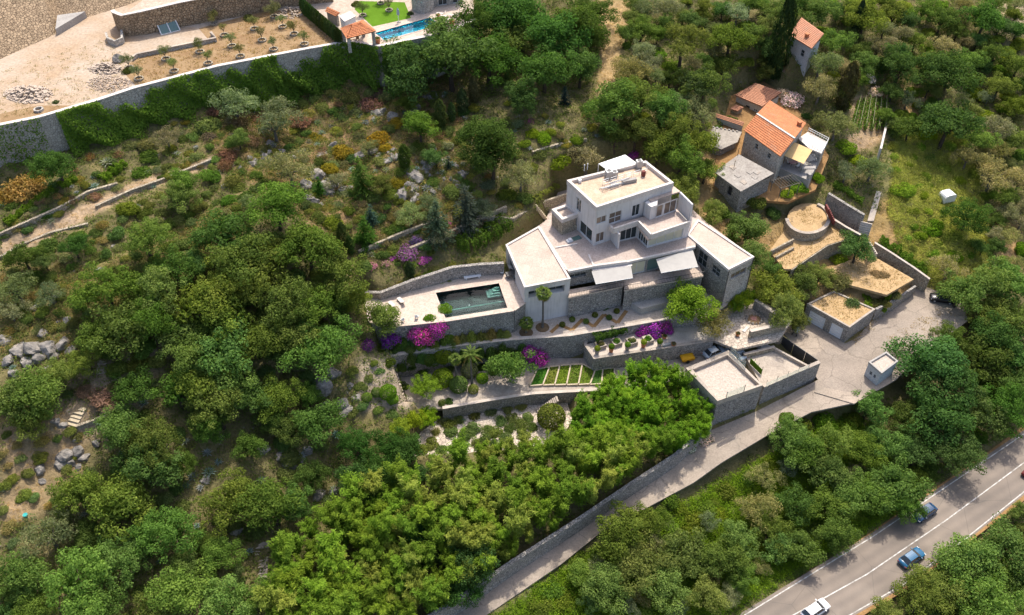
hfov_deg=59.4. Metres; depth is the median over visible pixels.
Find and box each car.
[702,344,726,358]
[725,348,747,358]
[800,598,830,614]
[897,546,925,568]
[912,502,937,522]
[929,291,953,304]
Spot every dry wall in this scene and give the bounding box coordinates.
[0,182,118,239]
[0,222,87,259]
[77,415,110,429]
[95,158,211,208]
[358,216,442,253]
[409,205,506,252]
[475,193,566,223]
[532,138,586,154]
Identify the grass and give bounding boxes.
[0,0,1022,524]
[0,80,477,357]
[492,416,915,614]
[885,121,994,290]
[886,134,990,301]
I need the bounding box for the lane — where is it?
[457,380,850,614]
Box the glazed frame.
[157,20,179,34]
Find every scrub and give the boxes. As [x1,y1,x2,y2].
[0,0,1023,614]
[0,80,485,362]
[649,416,1023,614]
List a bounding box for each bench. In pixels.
[464,274,480,279]
[662,342,670,346]
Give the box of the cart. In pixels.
[680,353,697,363]
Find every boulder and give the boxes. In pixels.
[0,334,11,345]
[1,354,13,367]
[8,369,16,378]
[9,342,23,357]
[20,357,34,369]
[23,341,40,354]
[31,353,46,363]
[34,463,45,475]
[37,328,47,337]
[38,340,55,358]
[38,478,46,484]
[48,352,59,361]
[50,418,59,423]
[54,460,65,470]
[55,336,68,351]
[55,448,72,462]
[56,422,68,427]
[63,316,70,323]
[65,345,76,355]
[66,459,75,466]
[71,445,83,456]
[75,463,80,471]
[77,453,90,461]
[92,439,100,446]
[112,53,122,63]
[199,474,210,483]
[230,526,243,535]
[257,444,270,454]
[266,140,276,147]
[275,450,284,460]
[282,461,297,471]
[300,179,311,188]
[303,445,313,454]
[310,168,323,180]
[310,198,319,203]
[313,375,332,398]
[313,488,325,501]
[321,180,330,190]
[323,191,332,196]
[328,367,341,380]
[328,487,338,494]
[329,141,337,147]
[337,398,348,409]
[339,405,352,417]
[347,382,353,389]
[351,394,359,401]
[369,147,377,155]
[373,109,381,116]
[380,108,386,114]
[386,111,398,121]
[397,186,406,200]
[404,168,415,178]
[404,181,413,186]
[410,170,423,183]
[410,184,419,191]
[410,195,416,203]
[421,164,433,170]
[429,188,435,195]
[457,170,466,178]
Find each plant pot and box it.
[375,36,380,43]
[594,340,606,349]
[594,345,600,354]
[609,343,614,352]
[610,337,622,347]
[625,336,637,346]
[625,341,630,350]
[641,334,653,345]
[641,339,646,348]
[657,338,662,346]
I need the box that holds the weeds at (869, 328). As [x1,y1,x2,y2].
[852,288,909,341]
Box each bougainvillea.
[360,338,374,351]
[368,262,378,271]
[380,332,401,349]
[381,259,391,266]
[395,243,420,261]
[406,327,420,342]
[408,234,423,244]
[413,327,435,346]
[418,256,431,265]
[427,319,449,340]
[521,344,538,361]
[523,118,533,124]
[526,349,550,367]
[627,151,638,159]
[635,325,648,336]
[645,321,663,339]
[660,321,673,334]
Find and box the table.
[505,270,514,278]
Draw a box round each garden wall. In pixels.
[132,31,216,60]
[769,239,793,257]
[774,247,793,262]
[788,239,846,279]
[824,192,864,231]
[830,218,860,235]
[870,242,929,291]
[871,285,916,320]
[877,123,886,158]
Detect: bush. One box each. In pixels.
[0,172,46,202]
[0,186,19,204]
[0,274,9,284]
[0,332,11,343]
[0,448,8,460]
[0,479,11,491]
[0,505,8,515]
[1,430,12,439]
[1,519,16,535]
[2,462,12,469]
[4,326,15,334]
[6,266,22,275]
[6,473,20,484]
[11,441,23,449]
[12,317,29,329]
[14,454,27,463]
[14,488,31,503]
[15,521,25,528]
[17,303,29,312]
[18,309,35,324]
[21,468,34,477]
[23,270,45,281]
[26,169,47,182]
[26,492,39,502]
[29,297,44,309]
[30,292,37,299]
[30,451,48,465]
[31,324,43,333]
[33,435,51,447]
[35,306,49,318]
[38,238,57,252]
[42,501,53,510]
[43,270,57,284]
[43,320,61,332]
[45,411,54,419]
[52,309,65,315]
[52,434,61,442]
[53,262,65,269]
[55,281,65,290]
[55,291,65,301]
[57,253,71,262]
[57,322,68,331]
[61,426,77,436]
[61,464,71,475]
[65,262,78,270]
[66,317,79,327]
[68,230,86,238]
[73,302,86,313]
[82,308,91,316]
[84,246,96,254]
[88,228,101,238]
[88,251,105,265]
[95,220,108,229]
[95,236,107,243]
[97,249,111,260]
[98,342,120,359]
[104,158,116,165]
[104,360,127,377]
[106,226,125,241]
[109,265,125,276]
[110,243,126,252]
[116,215,128,222]
[120,255,130,261]
[125,351,149,372]
[128,251,142,260]
[132,262,144,272]
[132,338,156,359]
[136,208,152,220]
[136,408,149,418]
[137,198,148,204]
[143,201,155,208]
[148,253,160,261]
[150,216,163,224]
[153,208,169,216]
[159,241,179,251]
[161,163,171,173]
[161,218,175,229]
[169,480,183,495]
[170,426,185,439]
[174,235,190,249]
[181,210,195,218]
[182,230,193,236]
[182,279,196,294]
[185,217,197,226]
[189,199,207,212]
[201,190,210,196]
[207,183,219,191]
[211,199,220,205]
[211,514,225,527]
[220,207,231,216]
[222,175,240,188]
[225,519,242,532]
[229,182,245,192]
[231,203,242,211]
[232,576,246,586]
[237,190,255,199]
[239,297,252,307]
[242,520,265,541]
[249,182,264,192]
[255,305,272,321]
[256,364,275,376]
[263,231,285,245]
[272,436,290,451]
[276,467,296,483]
[280,447,302,468]
[282,268,306,285]
[298,369,314,379]
[299,200,311,210]
[305,376,317,389]
[307,202,322,210]
[308,132,322,141]
[308,182,317,193]
[309,267,323,280]
[310,211,326,223]
[314,318,328,327]
[320,163,338,173]
[327,107,343,116]
[331,144,354,160]
[332,317,347,329]
[355,259,372,274]
[361,392,371,402]
[366,130,390,145]
[371,387,381,397]
[378,143,391,151]
[379,384,396,400]
[382,223,397,234]
[386,393,398,404]
[388,117,404,129]
[389,176,407,188]
[405,345,415,353]
[424,354,434,364]
[425,176,439,186]
[431,368,453,388]
[434,350,451,363]
[441,125,454,134]
[442,184,459,200]
[449,375,467,393]
[460,362,478,378]
[468,384,478,393]
[476,372,487,383]
[518,139,531,147]
[523,594,553,614]
[525,128,539,138]
[536,130,551,145]
[536,403,565,430]
[538,578,564,601]
[545,128,556,135]
[550,154,571,170]
[553,587,578,614]
[568,550,588,565]
[570,134,583,144]
[584,545,606,563]
[592,312,597,317]
[654,507,671,523]
[659,493,679,508]
[672,500,688,516]
[679,510,705,534]
[694,498,717,517]
[708,98,717,108]
[709,506,728,524]
[714,479,737,501]
[718,209,730,218]
[719,516,740,532]
[728,234,740,242]
[736,471,756,487]
[746,196,766,209]
[746,538,766,554]
[759,454,779,474]
[766,206,781,219]
[778,412,794,422]
[780,189,793,197]
[788,181,808,193]
[794,418,811,434]
[801,112,813,119]
[806,522,824,543]
[812,172,825,183]
[812,411,838,433]
[829,254,848,264]
[834,416,858,435]
[835,139,857,154]
[841,412,862,426]
[848,155,866,167]
[857,460,874,474]
[866,420,886,430]
[887,141,899,150]
[888,182,916,197]
[890,153,898,159]
[901,466,928,484]
[904,161,913,167]
[906,207,919,214]
[909,223,918,229]
[912,231,928,239]
[916,459,938,478]
[917,128,937,140]
[917,142,925,150]
[917,257,931,270]
[918,191,928,199]
[919,172,931,181]
[919,218,944,236]
[922,207,932,215]
[924,153,935,160]
[926,249,939,258]
[928,610,939,614]
[932,175,944,182]
[936,161,951,172]
[936,600,952,614]
[939,228,962,241]
[946,249,963,262]
[952,176,966,184]
[964,250,974,258]
[966,86,987,101]
[968,380,983,393]
[970,428,988,444]
[977,110,995,121]
[978,374,1003,388]
[990,388,1001,398]
[1014,241,1023,256]
[1014,522,1023,540]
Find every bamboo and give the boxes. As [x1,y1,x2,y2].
[249,583,280,614]
[261,570,287,594]
[263,561,288,581]
[265,529,294,565]
[271,603,291,614]
[274,559,304,593]
[274,587,300,614]
[277,558,299,574]
[282,531,307,556]
[282,581,305,608]
[292,552,315,576]
[293,602,311,614]
[296,515,320,539]
[300,593,319,612]
[301,568,331,599]
[303,535,320,555]
[304,590,339,614]
[306,572,318,588]
[310,588,349,614]
[312,489,338,530]
[312,551,327,566]
[314,529,346,556]
[314,540,349,579]
[316,558,327,578]
[322,567,342,595]
[326,507,346,532]
[330,549,347,563]
[333,522,353,546]
[333,560,363,589]
[333,573,356,595]
[334,495,357,519]
[335,588,365,614]
[337,489,364,520]
[338,470,368,501]
[338,502,363,532]
[341,578,368,610]
[347,523,375,550]
[347,527,360,548]
[351,549,365,561]
[353,557,369,579]
[354,467,383,495]
[359,535,384,565]
[360,525,387,551]
[360,575,385,603]
[360,594,375,614]
[361,560,381,586]
[362,499,371,518]
[362,511,375,528]
[365,493,383,514]
[365,504,397,533]
[366,559,381,574]
[367,591,400,614]
[369,567,393,597]
[372,499,393,517]
[379,530,397,544]
[380,482,401,507]
[380,549,398,573]
[380,564,399,582]
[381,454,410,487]
[383,536,402,556]
[384,480,401,496]
[384,491,409,519]
[384,584,399,607]
[389,509,409,540]
[389,553,411,575]
[389,573,408,597]
[392,505,419,542]
[393,596,416,614]
[394,596,405,611]
[396,472,423,503]
[396,563,416,589]
[397,459,420,488]
[397,566,427,592]
[398,536,425,570]
[398,537,415,555]
[400,499,418,519]
[400,586,422,608]
[407,562,429,575]
[409,573,444,612]
[410,532,437,569]
[411,490,436,526]
[416,485,446,511]
[419,511,444,553]
[421,567,450,609]
[425,451,444,474]
[426,474,441,495]
[427,453,453,488]
[428,562,444,581]
[433,488,447,507]
[433,501,446,527]
[436,547,457,569]
[437,541,449,556]
[438,503,465,535]
[439,553,466,587]
[440,494,466,520]
[442,424,471,466]
[443,484,457,503]
[444,480,474,515]
[444,517,468,550]
[448,458,458,478]
[451,520,471,551]
[453,465,474,490]
[453,546,467,558]
[458,557,481,587]
[461,504,484,527]
[461,522,493,555]
[462,457,476,472]
[466,464,480,485]
[466,482,484,511]
[468,519,495,541]
[471,471,492,500]
[471,506,497,540]
[472,492,496,521]
[472,537,497,573]
[473,436,488,457]
[475,454,488,473]
[479,479,504,503]
[481,439,498,464]
[484,453,506,484]
[484,482,512,517]
[489,533,502,555]
[491,438,504,458]
[494,521,511,543]
[496,540,510,562]
[497,435,514,459]
[500,446,516,472]
[502,483,532,514]
[502,531,518,557]
[503,498,535,539]
[504,470,525,490]
[507,440,533,468]
[513,456,533,479]
[517,471,531,495]
[518,429,538,452]
[520,495,541,522]
[521,523,533,543]
[522,462,537,494]
[524,490,534,501]
[525,494,554,529]
[527,456,544,472]
[527,464,561,499]
[528,437,554,473]
[537,429,550,452]
[537,493,550,511]
[544,423,574,456]
[544,467,558,490]
[546,511,562,532]
[548,450,566,473]
[548,487,574,519]
[550,477,573,505]
[556,456,574,475]
[557,470,575,488]
[558,427,583,450]
[562,441,586,468]
[567,408,583,422]
[567,471,595,509]
[568,417,581,430]
[569,423,588,444]
[574,388,593,406]
[574,395,591,423]
[575,453,595,477]
[576,435,593,458]
[579,476,606,504]
[581,473,598,483]
[582,412,601,432]
[582,431,591,441]
[583,444,606,474]
[588,400,597,414]
[589,426,610,452]
[590,388,599,402]
[590,412,614,442]
[593,395,606,410]
[594,408,610,426]
[595,378,609,400]
[599,433,630,467]
[599,454,626,491]
[603,393,622,417]
[604,374,613,392]
[604,460,626,485]
[605,424,624,451]
[606,384,623,398]
[608,411,619,430]
[610,372,627,387]
[610,430,626,448]
[611,386,627,408]
[613,423,636,446]
[614,415,629,429]
[616,407,628,419]
[618,385,641,406]
[619,441,645,477]
[623,396,641,418]
[624,357,642,384]
[624,375,639,389]
[624,416,632,427]
[627,426,644,438]
[627,436,650,471]
[629,384,644,404]
[631,365,647,388]
[632,412,643,423]
[633,418,649,442]
[634,382,647,395]
[634,395,654,413]
[636,390,649,403]
[637,356,654,376]
[639,401,659,424]
[645,376,666,397]
[645,428,663,459]
[646,370,658,390]
[646,393,658,405]
[647,358,663,377]
[647,399,663,414]
[648,425,663,447]
[651,410,661,427]
[652,392,670,409]
[653,372,669,388]
[655,427,678,452]
[657,388,668,398]
[658,402,673,423]
[661,361,676,386]
[661,438,675,456]
[663,362,680,390]
[663,415,684,437]
[669,411,678,424]
[670,398,682,414]
[671,389,681,401]
[672,427,691,453]
[677,366,695,392]
[679,412,688,424]
[680,387,700,416]
[681,385,693,398]
[681,414,693,435]
[688,399,709,423]
[688,417,705,446]
[690,388,699,398]
[698,415,711,439]
[699,397,715,414]
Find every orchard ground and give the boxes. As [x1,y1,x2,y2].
[0,105,71,122]
[122,8,333,85]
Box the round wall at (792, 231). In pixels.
[783,203,829,240]
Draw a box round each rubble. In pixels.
[3,84,53,103]
[86,75,130,92]
[87,62,121,74]
[277,6,301,18]
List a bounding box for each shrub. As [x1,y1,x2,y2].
[0,229,9,238]
[5,201,19,210]
[7,537,19,548]
[11,224,23,232]
[20,226,33,234]
[29,206,38,211]
[32,197,45,204]
[40,208,53,218]
[44,198,52,203]
[48,181,57,187]
[52,193,62,199]
[53,210,63,217]
[57,197,69,205]
[58,187,70,194]
[60,389,74,399]
[64,541,81,554]
[66,195,77,203]
[70,432,84,442]
[72,175,85,184]
[80,181,90,188]
[82,466,98,474]
[83,152,95,160]
[89,191,102,201]
[91,170,100,176]
[101,470,114,484]
[105,380,119,391]
[111,183,123,191]
[112,150,124,157]
[114,201,140,216]
[115,176,125,182]
[121,67,131,74]
[121,140,137,150]
[130,165,152,178]
[130,585,145,596]
[137,138,156,151]
[139,149,157,163]
[148,379,163,388]
[150,159,161,165]
[150,166,161,173]
[154,491,175,508]
[162,172,171,179]
[167,144,176,152]
[169,130,184,138]
[173,499,190,514]
[177,134,188,142]
[179,161,191,168]
[180,119,190,124]
[183,150,193,155]
[185,132,198,141]
[188,152,203,162]
[194,116,222,134]
[199,169,221,182]
[200,132,217,141]
[204,106,221,116]
[204,143,214,150]
[208,163,215,168]
[211,155,223,162]
[215,147,238,162]
[216,160,232,172]
[217,133,223,138]
[220,194,237,206]
[221,115,233,123]
[223,138,236,148]
[224,124,236,131]
[228,116,249,128]
[231,564,244,576]
[234,156,242,164]
[238,169,246,174]
[242,135,260,146]
[243,14,255,20]
[249,170,263,178]
[250,114,262,121]
[254,144,272,153]
[255,430,269,439]
[258,178,269,185]
[276,370,297,384]
[281,135,295,144]
[283,143,295,151]
[289,114,311,128]
[289,127,300,134]
[294,137,303,145]
[296,362,308,370]
[297,99,308,108]
[300,129,311,135]
[301,109,314,118]
[303,209,314,214]
[304,144,313,150]
[308,94,322,103]
[309,511,321,522]
[313,441,329,452]
[314,157,323,166]
[315,101,328,113]
[316,146,327,153]
[316,154,328,161]
[320,493,332,503]
[322,204,333,211]
[322,214,343,231]
[325,86,341,97]
[327,160,339,167]
[330,126,341,135]
[331,201,343,207]
[334,100,342,106]
[335,188,348,197]
[337,113,349,120]
[338,159,349,167]
[339,90,360,102]
[339,122,349,130]
[342,204,355,215]
[345,153,354,163]
[345,366,358,376]
[346,223,352,229]
[348,103,366,115]
[348,406,358,418]
[350,123,362,130]
[351,1,360,7]
[352,132,367,140]
[352,214,366,224]
[353,381,367,390]
[355,95,382,111]
[355,200,366,206]
[355,206,366,214]
[356,400,368,411]
[362,209,376,219]
[363,89,374,96]
[363,191,380,202]
[363,374,373,382]
[370,360,378,366]
[372,156,385,166]
[372,406,384,414]
[373,88,387,98]
[373,203,383,210]
[374,368,385,374]
[375,213,386,223]
[375,249,391,259]
[377,343,385,351]
[378,92,392,101]
[378,234,392,246]
[379,202,390,209]
[381,123,395,132]
[381,189,398,200]
[385,357,395,367]
[385,409,398,418]
[386,212,396,222]
[386,244,400,255]
[389,345,399,353]
[391,133,405,140]
[391,218,404,227]
[393,198,403,204]
[394,167,405,176]
[394,226,407,232]
[396,337,407,350]
[396,359,406,371]
[401,381,408,389]
[402,260,416,269]
[405,165,415,172]
[406,145,416,152]
[406,190,414,197]
[406,353,416,367]
[407,339,414,348]
[407,366,416,370]
[411,140,425,150]
[414,341,425,350]
[415,443,427,455]
[416,353,427,364]
[417,242,431,250]
[417,369,428,374]
[418,217,429,223]
[419,100,429,108]
[419,170,428,179]
[423,314,435,321]
[424,436,438,450]
[426,142,435,149]
[426,249,435,255]
[426,353,438,366]
[428,340,439,349]
[430,426,440,436]
[431,265,440,271]
[432,131,444,138]
[434,141,443,148]
[435,416,448,425]
[435,445,447,453]
[437,181,447,188]
[437,303,451,313]
[438,399,445,406]
[439,334,450,345]
[440,418,456,429]
[441,140,452,149]
[443,426,457,437]
[444,152,456,158]
[444,200,454,208]
[445,397,452,404]
[448,337,455,348]
[450,135,462,144]
[451,335,459,344]
[452,208,461,218]
[452,415,463,424]
[453,173,462,180]
[455,151,468,159]
[457,142,466,147]
[458,109,469,116]
[458,333,466,343]
[458,432,469,441]
[459,178,469,185]
[459,350,468,364]
[459,426,474,438]
[465,421,481,434]
[466,172,474,178]
[466,181,476,190]
[466,257,476,263]
[467,330,477,343]
[468,103,479,112]
[468,412,479,420]
[471,189,482,197]
[471,437,481,448]
[474,346,484,361]
[476,330,485,340]
[477,363,486,370]
[479,178,495,190]
[479,433,490,443]
[480,423,493,433]
[482,173,491,180]
[484,327,495,340]
[484,408,496,416]
[485,189,495,194]
[485,347,496,359]
[489,426,503,437]
[495,414,506,426]
[496,73,515,85]
[496,188,516,200]
[496,329,504,339]
[497,342,510,356]
[498,432,511,441]
[501,178,509,185]
[501,406,513,413]
[502,117,511,125]
[502,330,510,338]
[503,422,515,433]
[505,413,518,423]
[509,119,523,127]
[512,149,522,158]
[514,202,523,208]
[514,403,526,411]
[514,417,530,430]
[516,192,533,204]
[516,427,529,439]
[517,344,525,353]
[522,412,533,423]
[527,422,538,432]
[529,162,537,171]
[533,149,547,159]
[553,131,565,138]
[556,121,564,127]
[561,139,571,148]
[569,605,580,614]
[586,123,596,131]
[622,41,631,48]
[633,604,652,614]
[635,112,651,120]
[652,47,667,59]
[661,516,678,533]
[662,58,681,72]
[681,0,692,3]
[710,496,719,506]
[735,57,754,66]
[737,20,754,28]
[782,483,798,495]
[794,260,806,271]
[816,26,829,33]
[823,269,852,292]
[827,71,840,79]
[840,17,852,25]
[840,453,857,465]
[843,297,861,308]
[848,510,864,522]
[869,297,879,307]
[878,297,892,308]
[890,291,901,299]
[893,109,908,118]
[896,0,912,9]
[903,244,916,252]
[907,86,925,97]
[908,112,917,120]
[911,101,924,108]
[918,42,936,51]
[921,28,934,35]
[924,96,937,104]
[935,0,949,7]
[942,139,957,150]
[958,140,969,149]
[966,167,979,178]
[970,178,982,186]
[977,192,990,200]
[988,34,1005,42]
[988,191,997,198]
[992,64,1005,72]
[994,105,1008,113]
[999,45,1016,54]
[999,90,1017,99]
[1001,69,1012,76]
[1009,37,1023,50]
[1009,148,1023,161]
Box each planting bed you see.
[519,329,532,335]
[536,323,548,331]
[549,324,559,332]
[571,318,582,330]
[592,314,604,326]
[616,310,627,322]
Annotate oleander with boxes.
[700,435,714,446]
[776,88,789,97]
[781,91,804,108]
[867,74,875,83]
[868,86,883,96]
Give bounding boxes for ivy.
[0,118,50,172]
[55,54,286,157]
[273,39,415,106]
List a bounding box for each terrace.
[92,0,473,99]
[386,292,726,353]
[401,355,705,410]
[414,403,571,455]
[587,324,717,355]
[713,82,828,203]
[770,223,845,270]
[778,128,828,188]
[787,203,826,230]
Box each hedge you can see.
[3,185,54,225]
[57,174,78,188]
[97,159,127,182]
[455,212,513,253]
[531,183,559,202]
[592,326,627,342]
[731,288,756,312]
[832,180,864,205]
[862,293,891,312]
[878,234,927,274]
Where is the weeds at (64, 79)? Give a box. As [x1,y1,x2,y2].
[0,42,125,116]
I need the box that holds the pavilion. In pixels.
[340,20,375,52]
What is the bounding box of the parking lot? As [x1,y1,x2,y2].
[784,287,967,404]
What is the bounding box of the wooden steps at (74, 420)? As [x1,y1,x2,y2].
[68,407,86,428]
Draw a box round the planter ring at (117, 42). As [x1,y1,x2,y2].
[105,30,124,46]
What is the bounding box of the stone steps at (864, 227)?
[858,221,871,236]
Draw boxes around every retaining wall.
[0,40,350,166]
[110,0,333,35]
[351,19,476,86]
[365,261,503,299]
[368,308,513,344]
[390,315,706,377]
[428,420,712,614]
[442,381,678,418]
[512,301,525,331]
[583,339,713,370]
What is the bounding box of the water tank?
[939,189,956,203]
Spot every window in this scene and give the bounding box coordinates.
[438,0,446,4]
[529,285,562,293]
[570,272,585,277]
[576,197,580,211]
[580,221,591,240]
[596,232,603,242]
[597,215,605,223]
[609,210,621,223]
[620,227,636,240]
[631,261,644,273]
[632,204,639,215]
[638,231,646,245]
[647,256,665,269]
[648,229,682,245]
[656,205,662,216]
[664,200,676,213]
[698,250,707,267]
[712,264,719,276]
[731,268,744,277]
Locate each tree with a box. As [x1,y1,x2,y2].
[0,270,38,305]
[0,299,34,321]
[0,379,31,420]
[0,550,51,604]
[0,580,24,608]
[0,594,28,614]
[1,241,48,270]
[2,364,66,426]
[3,407,48,441]
[11,581,61,614]
[15,504,83,562]
[22,150,78,183]
[29,252,56,269]
[34,281,65,307]
[37,356,82,388]
[39,543,112,614]
[44,469,105,517]
[57,232,95,259]
[63,261,144,309]
[65,344,100,375]
[71,517,110,555]
[72,311,117,355]
[73,585,129,614]
[82,470,158,543]
[84,400,149,450]
[85,298,161,360]
[86,533,152,593]
[108,436,184,487]
[109,362,155,403]
[113,413,185,468]
[118,52,133,65]
[119,271,150,303]
[120,216,177,256]
[122,585,183,614]
[123,295,183,344]
[126,505,205,563]
[128,65,142,78]
[128,522,163,559]
[133,264,187,315]
[141,243,203,285]
[141,557,216,614]
[145,366,205,409]
[146,125,179,146]
[154,316,198,361]
[156,45,170,58]
[156,281,237,325]
[158,179,202,213]
[160,446,198,481]
[166,57,176,71]
[166,547,215,588]
[167,366,232,404]
[168,167,206,196]
[169,331,218,377]
[175,246,210,274]
[182,383,243,432]
[184,525,218,554]
[185,207,258,249]
[186,409,231,444]
[188,315,252,376]
[189,573,254,614]
[191,37,202,51]
[192,316,219,341]
[192,467,260,538]
[194,257,241,316]
[199,535,248,572]
[200,290,249,344]
[201,50,212,63]
[201,230,275,285]
[202,355,258,406]
[206,87,260,118]
[207,9,217,23]
[218,23,226,35]
[222,32,236,44]
[222,311,292,367]
[225,127,250,149]
[226,376,282,412]
[229,429,268,459]
[230,476,307,531]
[231,268,277,305]
[232,43,244,55]
[232,574,272,614]
[237,236,292,294]
[238,194,260,212]
[244,180,308,230]
[244,371,306,423]
[247,16,259,28]
[247,272,316,332]
[251,407,285,434]
[254,26,263,40]
[255,147,318,186]
[256,95,307,142]
[263,0,279,16]
[263,340,306,369]
[266,314,291,338]
[267,36,276,49]
[267,315,321,357]
[269,411,306,447]
[271,213,343,271]
[271,528,293,557]
[275,15,286,26]
[275,314,363,382]
[280,479,315,521]
[285,20,297,33]
[288,397,347,448]
[289,282,349,324]
[291,379,324,407]
[292,457,332,495]
[298,0,304,13]
[298,30,309,44]
[301,0,306,15]
[304,1,308,18]
[307,4,312,20]
[309,6,313,22]
[310,246,369,300]
[312,8,317,25]
[315,11,319,27]
[317,13,322,29]
[320,15,326,32]
[322,18,327,34]
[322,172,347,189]
[325,20,330,36]
[327,296,348,321]
[328,22,333,39]
[331,25,338,41]
[333,453,377,494]
[334,27,340,42]
[334,425,378,462]
[335,221,348,247]
[337,29,342,42]
[337,282,372,314]
[344,235,354,255]
[355,2,369,15]
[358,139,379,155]
[359,300,401,339]
[361,455,408,491]
[361,483,392,504]
[364,426,409,463]
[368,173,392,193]
[377,35,414,72]
[382,36,442,105]
[383,0,392,6]
[384,450,415,478]
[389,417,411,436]
[389,432,423,464]
[392,95,425,111]
[396,202,426,226]
[396,409,427,430]
[397,144,411,168]
[401,110,441,142]
[403,512,442,545]
[404,260,415,277]
[407,371,442,398]
[408,14,502,92]
[409,463,431,490]
[416,405,439,428]
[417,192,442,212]
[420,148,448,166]
[430,227,453,244]
[431,568,467,608]
[433,98,447,128]
[433,537,500,593]
[441,527,457,553]
[447,102,455,122]
[447,352,461,375]
[452,0,501,49]
[454,114,520,180]
[454,574,490,608]
[455,88,468,113]
[457,345,482,383]
[458,28,527,87]
[461,0,534,37]
[467,75,480,103]
[467,157,493,173]
[475,198,496,217]
[478,21,543,50]
[482,348,538,383]
[499,159,538,191]
[501,0,555,54]
[503,40,583,93]
[503,76,538,115]
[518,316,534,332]
[524,9,593,59]
[535,286,552,327]
[550,0,610,52]
[558,46,601,88]
[563,136,605,175]
[566,558,593,595]
[573,0,620,24]
[575,590,603,614]
[580,560,633,614]
[581,77,641,132]
[583,24,610,54]
[586,554,608,574]
[592,499,643,567]
[598,122,631,154]
[608,528,677,597]
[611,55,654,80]
[615,24,638,41]
[617,594,640,614]
[618,74,669,121]
[618,116,658,151]
[620,500,671,543]
[621,7,647,23]
[622,0,640,11]
[627,14,660,43]
[628,49,662,76]
[631,38,655,59]
[631,587,651,607]
[632,0,656,19]
[637,530,664,552]
[639,560,691,614]
[641,124,683,167]
[643,88,688,126]
[644,67,665,85]
[647,25,667,43]
[652,0,686,16]
[653,12,675,31]
[654,519,706,577]
[655,111,701,143]
[656,133,706,179]
[661,70,678,87]
[662,276,722,324]
[665,21,712,68]
[666,171,700,204]
[669,600,689,614]
[670,8,692,20]
[671,92,692,110]
[673,69,689,85]
[674,93,716,128]
[675,60,732,101]
[677,67,718,101]
[677,550,722,580]
[678,8,708,28]
[681,121,720,156]
[682,55,703,70]
[684,573,731,614]
[686,158,725,183]
[693,305,733,339]
[694,53,713,68]
[695,0,716,20]
[695,529,752,585]
[699,510,721,531]
[701,197,727,225]
[701,567,722,584]
[702,43,723,56]
[704,20,723,38]
[705,21,760,56]
[710,1,735,21]
[710,53,740,80]
[717,519,760,564]
[720,580,742,609]
[722,210,771,248]
[725,2,750,25]
[725,562,759,596]
[726,289,756,311]
[731,491,783,532]
[735,22,768,53]
[736,0,767,16]
[740,239,772,270]
[744,461,786,490]
[744,554,773,575]
[745,507,795,552]
[750,269,805,306]
[754,35,780,58]
[754,257,784,282]
[755,51,779,80]
[756,15,779,35]
[758,532,796,565]
[761,0,800,19]
[766,413,820,468]
[767,0,798,81]
[768,290,804,327]
[772,480,816,527]
[776,460,799,477]
[777,528,826,567]
[779,0,808,13]
[780,434,824,469]
[788,311,812,333]
[790,268,820,300]
[795,0,842,24]
[797,454,854,490]
[802,75,840,104]
[802,483,858,522]
[804,260,837,287]
[807,48,843,77]
[810,421,858,459]
[811,110,859,141]
[817,510,863,556]
[820,27,858,54]
[829,466,883,516]
[830,3,844,21]
[831,58,860,76]
[831,79,851,99]
[833,60,860,112]
[837,160,861,182]
[839,228,877,263]
[841,0,867,10]
[843,0,890,40]
[843,26,861,43]
[844,41,875,59]
[845,463,866,477]
[846,429,888,469]
[847,50,879,76]
[850,0,865,32]
[851,389,894,427]
[853,70,871,90]
[853,472,894,516]
[855,155,893,180]
[862,424,882,443]
[865,35,901,55]
[867,423,915,467]
[867,453,936,511]
[868,596,903,614]
[872,41,926,84]
[873,22,897,38]
[874,0,902,6]
[875,81,909,103]
[876,108,898,120]
[879,0,908,22]
[880,333,969,380]
[885,116,903,136]
[885,399,924,440]
[887,22,914,41]
[887,116,922,139]
[890,565,955,614]
[891,43,911,58]
[893,492,929,524]
[894,11,920,27]
[896,30,933,51]
[897,433,939,466]
[898,90,923,108]
[906,380,978,450]
[907,0,941,23]
[907,355,984,407]
[907,558,984,611]
[908,378,936,414]
[915,46,936,68]
[915,98,989,150]
[917,48,986,100]
[918,78,943,98]
[924,6,964,34]
[924,35,961,54]
[928,89,951,100]
[928,254,972,281]
[928,319,967,345]
[930,532,999,583]
[931,429,988,478]
[935,268,990,313]
[939,196,995,235]
[940,22,970,40]
[946,385,1009,439]
[947,46,990,69]
[947,331,1014,388]
[948,92,973,107]
[948,143,990,169]
[948,563,1023,614]
[951,585,980,614]
[953,0,973,9]
[954,6,971,25]
[955,34,975,48]
[955,125,1003,150]
[956,0,1006,34]
[959,70,980,87]
[962,103,984,115]
[962,292,1015,331]
[964,30,991,50]
[965,254,1015,297]
[968,310,1023,352]
[969,237,996,256]
[973,511,1023,582]
[974,40,1014,68]
[974,59,992,74]
[974,381,1023,438]
[975,152,1023,191]
[977,145,997,157]
[978,70,1022,97]
[978,90,997,105]
[979,0,1012,12]
[982,114,1016,141]
[984,336,1023,375]
[985,226,1004,240]
[987,237,1007,252]
[987,255,1023,302]
[987,556,1023,595]
[989,211,1009,229]
[989,366,1023,402]
[990,297,1023,338]
[991,18,1013,34]
[991,141,1015,160]
[992,123,1023,152]
[993,50,1023,78]
[993,185,1021,205]
[993,568,1023,613]
[994,94,1023,121]
[995,200,1019,218]
[998,223,1023,246]
[1000,21,1023,39]
[1001,111,1023,127]
[1001,166,1023,189]
[1002,606,1023,614]
[1004,157,1023,169]
[1004,255,1023,266]
[1005,8,1023,20]
[1006,73,1023,91]
[1006,209,1023,229]
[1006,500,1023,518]
[1007,0,1023,8]
[1015,196,1023,213]
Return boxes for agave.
[89,183,98,188]
[99,157,113,166]
[186,470,198,481]
[199,465,216,478]
[202,448,213,455]
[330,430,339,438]

